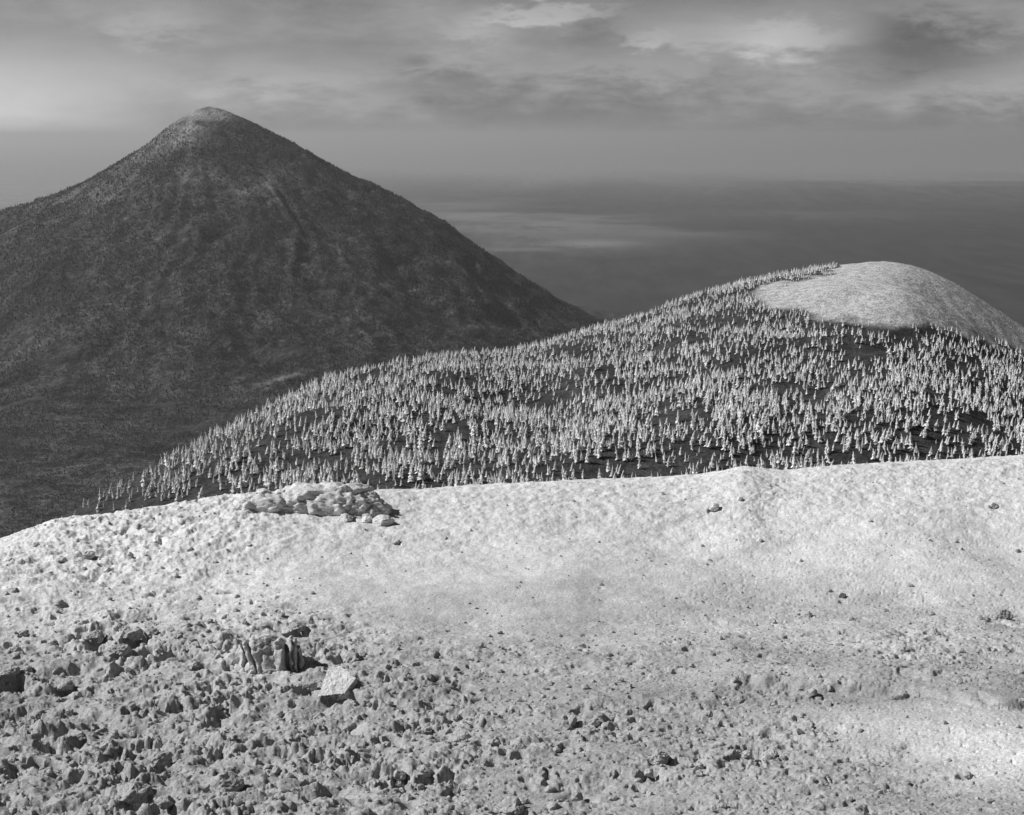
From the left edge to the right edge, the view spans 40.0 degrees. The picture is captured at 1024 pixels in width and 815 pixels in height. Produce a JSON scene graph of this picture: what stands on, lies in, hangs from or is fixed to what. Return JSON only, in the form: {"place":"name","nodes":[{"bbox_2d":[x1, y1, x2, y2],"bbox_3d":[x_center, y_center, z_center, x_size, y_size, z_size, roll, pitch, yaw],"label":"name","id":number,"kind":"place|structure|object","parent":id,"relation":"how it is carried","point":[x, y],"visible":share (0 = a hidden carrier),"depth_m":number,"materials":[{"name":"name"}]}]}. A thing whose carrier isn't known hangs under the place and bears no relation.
{"place":"outdoors","nodes":[
{"label":"outdoors","id":0,"kind":"place"},
{"bbox_2d":[0,107,638,537],"bbox_3d":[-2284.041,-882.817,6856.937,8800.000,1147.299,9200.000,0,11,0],"label":"mountain","id":1,"kind":"structure","parent":0,"point":[274,353],"depth_m":5667.77,"materials":[{"name":"grey stone"}]},
{"bbox_2d":[0,113,602,535],"bbox_3d":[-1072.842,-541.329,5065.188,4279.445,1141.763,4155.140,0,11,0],"label":"forest","id":2,"kind":"object","parent":1,"relation":"on","point":[306,233],"visible":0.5,"depth_m":5893.12,"materials":[{"name":"grey plant"}]},
{"bbox_2d":[0,454,1023,814],"bbox_3d":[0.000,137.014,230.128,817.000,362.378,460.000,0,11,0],"label":"ridge ground","id":3,"kind":"structure","parent":0,"point":[828,534],"depth_m":67.73,"materials":[{"name":"grey stone"}]},
{"bbox_2d":[0,662,20,678],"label":"boulder","id":4,"kind":"object","parent":3,"relation":"on","point":[11,670],"visible":1,"depth_m":63.64,"materials":[{"name":"grey stone"}]},
{"bbox_2d":[8,756,16,762],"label":"rock","id":5,"kind":"object","parent":3,"relation":"on","point":[12,759],"visible":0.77,"depth_m":53.32,"materials":[{"name":"grey stone"}]},
{"bbox_2d":[11,646,21,652],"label":"rock","id":6,"kind":"object","parent":3,"relation":"on","point":[15,648],"visible":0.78,"depth_m":67.02,"materials":[{"name":"grey stone"}]},
{"bbox_2d":[18,629,28,635],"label":"rock","id":7,"kind":"object","parent":3,"relation":"on","point":[25,632],"visible":1,"depth_m":69.16,"materials":[{"name":"grey stone"}]},
{"bbox_2d":[24,665,32,671],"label":"rock","id":8,"kind":"object","parent":3,"relation":"on","point":[28,668],"visible":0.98,"depth_m":64.19,"materials":[{"name":"grey stone"}]},
{"bbox_2d":[34,709,44,715],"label":"rock","id":9,"kind":"object","parent":3,"relation":"on","point":[39,711],"visible":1,"depth_m":59.56,"materials":[{"name":"grey stone"}]},
{"bbox_2d":[39,769,46,775],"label":"rock","id":10,"kind":"object","parent":3,"relation":"on","point":[42,772],"visible":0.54,"depth_m":51.18,"materials":[{"name":"grey stone"}]},
{"bbox_2d":[56,679,73,691],"bbox_3d":[-19.970,12.451,62.800,0.815,0.568,0.643,-2,11,-9],"label":"boulder","id":11,"kind":"object","parent":3,"relation":"on","point":[63,685],"visible":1,"depth_m":62.63,"materials":[{"name":"grey stone"}]},
{"bbox_2d":[65,708,73,715],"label":"rock","id":12,"kind":"object","parent":3,"relation":"on","point":[70,711],"visible":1,"depth_m":59.46,"materials":[{"name":"grey stone"}]},
{"bbox_2d":[73,731,83,741],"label":"rock","id":13,"kind":"object","parent":3,"relation":"on","point":[79,735],"visible":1,"depth_m":56.56,"materials":[{"name":"grey stone"}]},
{"bbox_2d":[83,550,94,558],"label":"rock","id":14,"kind":"object","parent":3,"relation":"on","point":[90,554],"visible":1,"depth_m":81.94,"materials":[{"name":"grey stone"}]},
{"bbox_2d":[86,629,104,643],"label":"boulder","id":15,"kind":"object","parent":3,"relation":"on","point":[96,636],"visible":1,"depth_m":68.47,"materials":[{"name":"grey stone"}]},
{"bbox_2d":[99,739,118,755],"bbox_3d":[-15.831,13.372,55.193,0.874,0.627,0.973,-7,13,-32],"label":"boulder","id":16,"kind":"object","parent":3,"relation":"on","point":[109,747],"visible":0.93,"depth_m":54.98,"materials":[{"name":"grey stone"}]},
{"bbox_2d":[112,643,131,655],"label":"boulder","id":17,"kind":"object","parent":3,"relation":"on","point":[122,649],"visible":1,"depth_m":66.64,"materials":[{"name":"grey stone"}]},
{"bbox_2d":[123,626,142,641],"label":"boulder","id":18,"kind":"object","parent":3,"relation":"on","point":[134,634],"visible":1,"depth_m":68.54,"materials":[{"name":"grey stone"}]},
{"bbox_2d":[128,730,137,736],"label":"rock","id":19,"kind":"object","parent":3,"relation":"on","point":[133,733],"visible":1,"depth_m":56.98,"materials":[{"name":"grey stone"}]},
{"bbox_2d":[115,781,153,806],"bbox_3d":[-12.610,12.873,46.908,1.266,0.850,1.117,-5,12,-26],"label":"boulder","id":20,"kind":"object","parent":3,"relation":"on","point":[136,794],"visible":0.97,"depth_m":46.58,"materials":[{"name":"grey stone"}]},
{"bbox_2d":[144,628,158,637],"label":"boulder","id":21,"kind":"object","parent":3,"relation":"on","point":[149,632],"visible":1,"depth_m":68.83,"materials":[{"name":"grey stone"}]},
{"bbox_2d":[152,739,161,748],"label":"rock","id":22,"kind":"object","parent":3,"relation":"on","point":[157,743],"visible":0.9,"depth_m":55.70,"materials":[{"name":"grey stone"}]},
{"bbox_2d":[148,750,172,769],"bbox_3d":[-13.347,13.378,53.298,0.920,0.636,0.988,6,12,27],"label":"boulder","id":23,"kind":"object","parent":3,"relation":"on","point":[159,760],"visible":1,"depth_m":53.12,"materials":[{"name":"grey stone"}]},
{"bbox_2d":[156,794,174,809],"bbox_3d":[-11.215,12.826,45.653,0.617,0.445,0.465,-7,13,-34],"label":"rock","id":24,"kind":"object","parent":3,"relation":"on","point":[166,801],"visible":1,"depth_m":45.51,"materials":[{"name":"grey stone"}]},
{"bbox_2d":[208,771,244,792],"bbox_3d":[-9.730,12.821,47.887,1.091,0.856,1.246,-8,13,-34],"label":"boulder","id":25,"kind":"object","parent":3,"relation":"on","point":[230,781],"visible":0.81,"depth_m":47.62,"materials":[{"name":"grey stone"}]},
{"bbox_2d":[228,680,237,686],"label":"rock","id":26,"kind":"object","parent":3,"relation":"on","point":[233,683],"visible":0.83,"depth_m":62.43,"materials":[{"name":"grey stone"}]},
{"bbox_2d":[245,799,256,805],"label":"rock","id":27,"kind":"object","parent":3,"relation":"on","point":[252,802],"visible":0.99,"depth_m":44.86,"materials":[{"name":"grey stone"}]},
{"bbox_2d":[227,492,292,512],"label":"rock outcrop","id":28,"kind":"object","parent":3,"relation":"on","point":[270,503],"visible":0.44,"depth_m":91.22,"materials":[{"name":"grey stone"}]},
{"bbox_2d":[243,493,255,498],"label":"boulder","id":29,"kind":"object","parent":28,"relation":"on","point":[249,496],"visible":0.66,"depth_m":91.79,"materials":[{"name":"grey stone"}]},
{"bbox_2d":[255,488,271,494],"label":"boulder","id":30,"kind":"object","parent":3,"relation":"on","point":[261,491],"visible":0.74,"depth_m":92.18,"materials":[{"name":"grey stone"}]},
{"bbox_2d":[238,633,305,673],"bbox_3d":[-11.056,11.649,64.781,3.224,2.476,2.321,-1,-9,-3],"label":"fluted rock","id":31,"kind":"object","parent":3,"relation":"on","point":[264,653],"visible":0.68,"depth_m":64.09,"materials":[{"name":"grey stone"}]},
{"bbox_2d":[273,489,284,494],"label":"boulder","id":32,"kind":"object","parent":3,"relation":"on","point":[279,491],"visible":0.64,"depth_m":92.41,"materials":[{"name":"grey stone"}]},
{"bbox_2d":[288,622,305,632],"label":"boulder","id":33,"kind":"object","parent":3,"relation":"on","point":[297,627],"visible":1,"depth_m":70.20,"materials":[{"name":"grey stone"}]},
{"bbox_2d":[302,680,316,691],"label":"boulder","id":34,"kind":"object","parent":3,"relation":"on","point":[311,686],"visible":1,"depth_m":61.94,"materials":[{"name":"grey stone"}]},
{"bbox_2d":[282,481,391,518],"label":"rock outcrop","id":35,"kind":"object","parent":3,"relation":"on","point":[354,500],"visible":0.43,"depth_m":91.67,"materials":[{"name":"grey stone"}]},
{"bbox_2d":[318,666,356,700],"bbox_3d":[-7.598,12.138,61.964,1.645,0.782,2.455,0,11,0],"label":"rock slab","id":36,"kind":"object","parent":3,"relation":"on","point":[339,682],"visible":1,"depth_m":61.56,"materials":[{"name":"grey stone"}]},
{"bbox_2d":[338,513,352,521],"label":"boulder","id":37,"kind":"object","parent":3,"relation":"on","point":[344,517],"visible":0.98,"depth_m":90.63,"materials":[{"name":"grey stone"}]},
{"bbox_2d":[343,650,360,663],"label":"boulder","id":38,"kind":"object","parent":3,"relation":"on","point":[351,657],"visible":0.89,"depth_m":65.37,"materials":[{"name":"grey stone"}]},
{"bbox_2d":[358,651,366,658],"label":"rock","id":39,"kind":"object","parent":3,"relation":"on","point":[362,654],"visible":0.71,"depth_m":66.14,"materials":[{"name":"grey stone"}]},
{"bbox_2d":[361,516,372,522],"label":"boulder","id":40,"kind":"object","parent":3,"relation":"on","point":[366,519],"visible":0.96,"depth_m":90.53,"materials":[{"name":"grey stone"}]},
{"bbox_2d":[364,693,371,699],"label":"rock","id":41,"kind":"object","parent":3,"relation":"on","point":[367,696],"visible":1,"depth_m":59.88,"materials":[{"name":"grey stone"}]},
{"bbox_2d":[372,514,394,526],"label":"boulder","id":42,"kind":"object","parent":3,"relation":"on","point":[382,520],"visible":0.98,"depth_m":90.10,"materials":[{"name":"grey stone"}]},
{"bbox_2d":[393,770,405,779],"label":"rock","id":43,"kind":"object","parent":3,"relation":"on","point":[399,775],"visible":1,"depth_m":49.17,"materials":[{"name":"grey stone"}]},
{"bbox_2d":[400,792,412,802],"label":"rock","id":44,"kind":"object","parent":3,"relation":"on","point":[405,797],"visible":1,"depth_m":46.65,"materials":[{"name":"grey stone"}]},
{"bbox_2d":[417,764,430,778],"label":"boulder","id":45,"kind":"object","parent":3,"relation":"on","point":[424,771],"visible":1,"depth_m":49.24,"materials":[{"name":"grey stone"}]},
{"bbox_2d":[423,727,431,732],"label":"rock","id":46,"kind":"object","parent":3,"relation":"on","point":[427,730],"visible":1,"depth_m":55.76,"materials":[{"name":"grey stone"}]},
{"bbox_2d":[460,731,468,740],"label":"rock","id":47,"kind":"object","parent":3,"relation":"on","point":[464,735],"visible":0.77,"depth_m":54.24,"materials":[{"name":"grey stone"}]},
{"bbox_2d":[486,749,498,755],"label":"boulder","id":48,"kind":"object","parent":3,"relation":"on","point":[492,752],"visible":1,"depth_m":51.30,"materials":[{"name":"grey stone"}]},
{"bbox_2d":[496,796,523,814],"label":"boulder","id":49,"kind":"object","parent":3,"relation":"on","point":[509,805],"visible":1,"depth_m":45.36,"materials":[{"name":"grey stone"}]},
{"bbox_2d":[0,466,1023,814],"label":"rubble","id":50,"kind":"object","parent":3,"relation":"on","point":[422,786],"visible":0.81,"depth_m":56.25,"materials":[{"name":"grey stone"}]},
{"bbox_2d":[513,743,526,749],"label":"boulder","id":51,"kind":"object","parent":3,"relation":"on","point":[517,746],"visible":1,"depth_m":51.66,"materials":[{"name":"grey stone"}]},
{"bbox_2d":[520,797,527,803],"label":"rock","id":52,"kind":"object","parent":3,"relation":"on","point":[523,800],"visible":0.62,"depth_m":46.28,"materials":[{"name":"grey stone"}]},
{"bbox_2d":[544,785,555,792],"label":"rock","id":53,"kind":"object","parent":3,"relation":"on","point":[549,788],"visible":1,"depth_m":47.50,"materials":[{"name":"grey stone"}]},
{"bbox_2d":[546,801,561,810],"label":"rock","id":54,"kind":"object","parent":3,"relation":"on","point":[552,805],"visible":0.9,"depth_m":45.58,"materials":[{"name":"grey stone"}]},
{"bbox_2d":[569,714,576,725],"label":"rock","id":55,"kind":"object","parent":3,"relation":"on","point":[572,720],"visible":1,"depth_m":55.64,"materials":[{"name":"grey stone"}]},
{"bbox_2d":[571,791,582,801],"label":"rock","id":56,"kind":"object","parent":3,"relation":"on","point":[577,796],"visible":0.88,"depth_m":46.76,"materials":[{"name":"grey stone"}]},
{"bbox_2d":[589,717,600,725],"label":"rock","id":57,"kind":"object","parent":3,"relation":"on","point":[594,721],"visible":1,"depth_m":55.33,"materials":[{"name":"grey stone"}]},
{"bbox_2d":[608,794,617,800],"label":"rock","id":58,"kind":"object","parent":3,"relation":"on","point":[612,797],"visible":1,"depth_m":46.32,"materials":[{"name":"grey stone"}]},
{"bbox_2d":[633,778,642,782],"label":"rock","id":59,"kind":"object","parent":3,"relation":"on","point":[637,780],"visible":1,"depth_m":47.83,"materials":[{"name":"grey stone"}]},
{"bbox_2d":[644,768,653,776],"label":"rock","id":60,"kind":"object","parent":3,"relation":"on","point":[648,772],"visible":1,"depth_m":48.43,"materials":[{"name":"grey stone"}]},
{"bbox_2d":[649,747,669,765],"bbox_3d":[5.259,12.440,49.863,0.652,0.626,0.792,5,12,25],"label":"boulder","id":61,"kind":"object","parent":3,"relation":"on","point":[659,756],"visible":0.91,"depth_m":49.64,"materials":[{"name":"grey stone"}]},
{"bbox_2d":[696,763,703,769],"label":"rock","id":62,"kind":"object","parent":3,"relation":"on","point":[700,766],"visible":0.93,"depth_m":48.68,"materials":[{"name":"grey stone"}]},
{"bbox_2d":[709,503,718,511],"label":"rock","id":63,"kind":"object","parent":3,"relation":"on","point":[713,507],"visible":1,"depth_m":95.80,"materials":[{"name":"grey stone"}]},
{"bbox_2d":[717,802,726,808],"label":"rock","id":64,"kind":"object","parent":3,"relation":"on","point":[722,805],"visible":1,"depth_m":44.68,"materials":[{"name":"grey stone"}]},
{"bbox_2d":[736,697,743,702],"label":"rock","id":65,"kind":"object","parent":3,"relation":"on","point":[739,699],"visible":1,"depth_m":57.40,"materials":[{"name":"grey stone"}]},
{"bbox_2d":[743,750,751,757],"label":"rock","id":66,"kind":"object","parent":3,"relation":"on","point":[747,753],"visible":1,"depth_m":50.52,"materials":[{"name":"grey stone"}]},
{"bbox_2d":[766,748,777,755],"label":"rock","id":67,"kind":"object","parent":3,"relation":"on","point":[773,752],"visible":0.81,"depth_m":50.72,"materials":[{"name":"grey stone"}]},
{"bbox_2d":[805,611,811,617],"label":"rock","id":68,"kind":"object","parent":3,"relation":"on","point":[808,614],"visible":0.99,"depth_m":76.13,"materials":[{"name":"grey stone"}]},
{"bbox_2d":[896,646,908,651],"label":"rock","id":69,"kind":"object","parent":3,"relation":"on","point":[903,648],"visible":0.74,"depth_m":65.88,"materials":[{"name":"grey stone"}]},
{"bbox_2d":[899,690,907,696],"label":"rock","id":70,"kind":"object","parent":3,"relation":"on","point":[903,693],"visible":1,"depth_m":57.01,"materials":[{"name":"grey stone"}]},
{"bbox_2d":[928,628,940,635],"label":"boulder","id":71,"kind":"object","parent":3,"relation":"on","point":[934,631],"visible":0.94,"depth_m":69.79,"materials":[{"name":"grey stone"}]},
{"bbox_2d":[962,770,971,778],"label":"rock","id":72,"kind":"object","parent":3,"relation":"on","point":[967,774],"visible":1,"depth_m":47.00,"materials":[{"name":"grey stone"}]},
{"bbox_2d":[984,797,994,803],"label":"rock","id":73,"kind":"object","parent":3,"relation":"on","point":[988,800],"visible":1,"depth_m":43.59,"materials":[{"name":"grey stone"}]},
{"bbox_2d":[989,503,998,508],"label":"rock","id":74,"kind":"object","parent":3,"relation":"on","point":[993,505],"visible":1,"depth_m":97.71,"materials":[{"name":"grey stone"}]},
{"bbox_2d":[989,609,1012,619],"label":"boulder","id":75,"kind":"object","parent":3,"relation":"on","point":[1003,614],"visible":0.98,"depth_m":74.57,"materials":[{"name":"grey stone"}]},
{"bbox_2d":[0,142,1023,326],"bbox_3d":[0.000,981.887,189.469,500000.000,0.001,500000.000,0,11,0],"label":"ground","id":76,"kind":"structure","parent":0,"point":[531,212],"depth_m":19496.13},
{"bbox_2d":[0,0,1023,141],"label":"sky","id":77,"kind":"structure","parent":0,"point":[71,70],"materials":[{"name":"grey"}]},
{"bbox_2d":[60,261,1023,517],"bbox_3d":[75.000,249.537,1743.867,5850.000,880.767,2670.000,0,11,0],"label":"hill","id":78,"kind":"structure","parent":0,"point":[896,299],"depth_m":1198.10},
{"bbox_2d":[140,471,146,486],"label":"conifer tree","id":79,"kind":"object","parent":78,"relation":"on","point":[143,479],"visible":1,"depth_m":1081.64,"materials":[{"name":"grey plant"}]},
{"bbox_2d":[197,486,202,498],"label":"conifer tree","id":80,"kind":"object","parent":78,"relation":"on","point":[200,495],"visible":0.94,"depth_m":1014.99,"materials":[{"name":"grey plant"}]},
{"bbox_2d":[237,475,246,487],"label":"conifer tree","id":81,"kind":"object","parent":78,"relation":"on","point":[241,482],"visible":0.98,"depth_m":1031.04,"materials":[{"name":"white plant"}]},
{"bbox_2d":[341,434,346,446],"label":"conifer tree","id":82,"kind":"object","parent":78,"relation":"on","point":[344,444],"visible":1,"depth_m":1080.47,"materials":[{"name":"white plant"}]},
{"bbox_2d":[351,433,359,447],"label":"conifer tree","id":83,"kind":"object","parent":78,"relation":"on","point":[354,442],"visible":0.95,"depth_m":1083.28,"materials":[{"name":"grey plant"}]},
{"bbox_2d":[408,466,413,481],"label":"conifer tree","id":84,"kind":"object","parent":78,"relation":"on","point":[410,479],"visible":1,"depth_m":1007.03,"materials":[{"name":"white plant"}]},
{"bbox_2d":[417,434,424,448],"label":"conifer tree","id":85,"kind":"object","parent":78,"relation":"on","point":[421,443],"visible":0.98,"depth_m":1089.49,"materials":[{"name":"white plant"}]},
{"bbox_2d":[417,465,424,479],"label":"conifer tree","id":86,"kind":"object","parent":78,"relation":"on","point":[420,475],"visible":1,"depth_m":1011.31,"materials":[{"name":"grey plant"}]},
{"bbox_2d":[422,427,426,440],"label":"conifer tree","id":87,"kind":"object","parent":78,"relation":"on","point":[424,435],"visible":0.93,"depth_m":1107.79,"materials":[{"name":"grey plant"}]},
{"bbox_2d":[482,433,488,447],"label":"conifer tree","id":88,"kind":"object","parent":78,"relation":"on","point":[485,442],"visible":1,"depth_m":1106.41,"materials":[{"name":"grey plant"}]},
{"bbox_2d":[74,261,1023,515],"bbox_3d":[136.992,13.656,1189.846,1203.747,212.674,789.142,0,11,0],"label":"conifer forest","id":89,"kind":"object","parent":78,"relation":"on","point":[563,440],"visible":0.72,"depth_m":1178.56,"materials":[{"name":"grey plant"}]},
{"bbox_2d":[596,444,601,457],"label":"conifer tree","id":90,"kind":"object","parent":78,"relation":"on","point":[598,454],"visible":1,"depth_m":1065.74,"materials":[{"name":"white plant"}]},
{"bbox_2d":[599,437,605,451],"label":"conifer tree","id":91,"kind":"object","parent":78,"relation":"on","point":[601,445],"visible":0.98,"depth_m":1073.65,"materials":[{"name":"grey plant"}]},
{"bbox_2d":[618,434,623,446],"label":"conifer tree","id":92,"kind":"object","parent":78,"relation":"on","point":[621,441],"visible":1,"depth_m":1080.87,"materials":[{"name":"grey plant"}]},
{"bbox_2d":[632,419,636,433],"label":"conifer tree","id":93,"kind":"object","parent":78,"relation":"on","point":[633,428],"visible":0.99,"depth_m":1103.74,"materials":[{"name":"grey plant"}]},
{"bbox_2d":[645,444,650,457],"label":"conifer tree","id":94,"kind":"object","parent":78,"relation":"on","point":[647,452],"visible":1,"depth_m":1064.46,"materials":[{"name":"grey plant"}]},
{"bbox_2d":[710,453,713,467],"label":"conifer tree","id":95,"kind":"object","parent":78,"relation":"on","point":[712,462],"visible":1,"depth_m":1047.70,"materials":[{"name":"white plant"}]},
{"bbox_2d":[756,419,760,431],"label":"conifer tree","id":96,"kind":"object","parent":78,"relation":"on","point":[758,426],"visible":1,"depth_m":1096.34,"materials":[{"name":"white plant"}]},
{"bbox_2d":[785,457,790,468],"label":"conifer tree","id":97,"kind":"object","parent":78,"relation":"on","point":[787,466],"visible":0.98,"depth_m":1051.06,"materials":[{"name":"white plant"}]},
{"bbox_2d":[792,441,797,453],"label":"conifer tree","id":98,"kind":"object","parent":78,"relation":"on","point":[794,451],"visible":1,"depth_m":1074.03,"materials":[{"name":"white plant"}]},
{"bbox_2d":[825,439,830,453],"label":"conifer tree","id":99,"kind":"object","parent":78,"relation":"on","point":[827,448],"visible":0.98,"depth_m":1075.03,"materials":[{"name":"white plant"}]},
{"bbox_2d":[830,418,836,431],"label":"conifer tree","id":100,"kind":"object","parent":78,"relation":"on","point":[834,426],"visible":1,"depth_m":1104.86,"materials":[{"name":"grey plant"}]},
{"bbox_2d":[841,396,845,410],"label":"conifer tree","id":101,"kind":"object","parent":78,"relation":"on","point":[843,406],"visible":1,"depth_m":1136.10,"materials":[{"name":"grey plant"}]},
{"bbox_2d":[878,429,885,442],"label":"conifer tree","id":102,"kind":"object","parent":78,"relation":"on","point":[882,438],"visible":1,"depth_m":1091.82,"materials":[{"name":"white plant"}]},
{"bbox_2d":[908,437,913,450],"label":"conifer tree","id":103,"kind":"object","parent":78,"relation":"on","point":[911,447],"visible":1,"depth_m":1086.38,"materials":[{"name":"white plant"}]},
{"bbox_2d":[576,180,1023,201],"bbox_3d":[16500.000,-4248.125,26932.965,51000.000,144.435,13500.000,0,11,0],"label":"hills","id":104,"kind":"structure","parent":0,"point":[873,190],"depth_m":24343.77,"materials":[{"name":"grey"}]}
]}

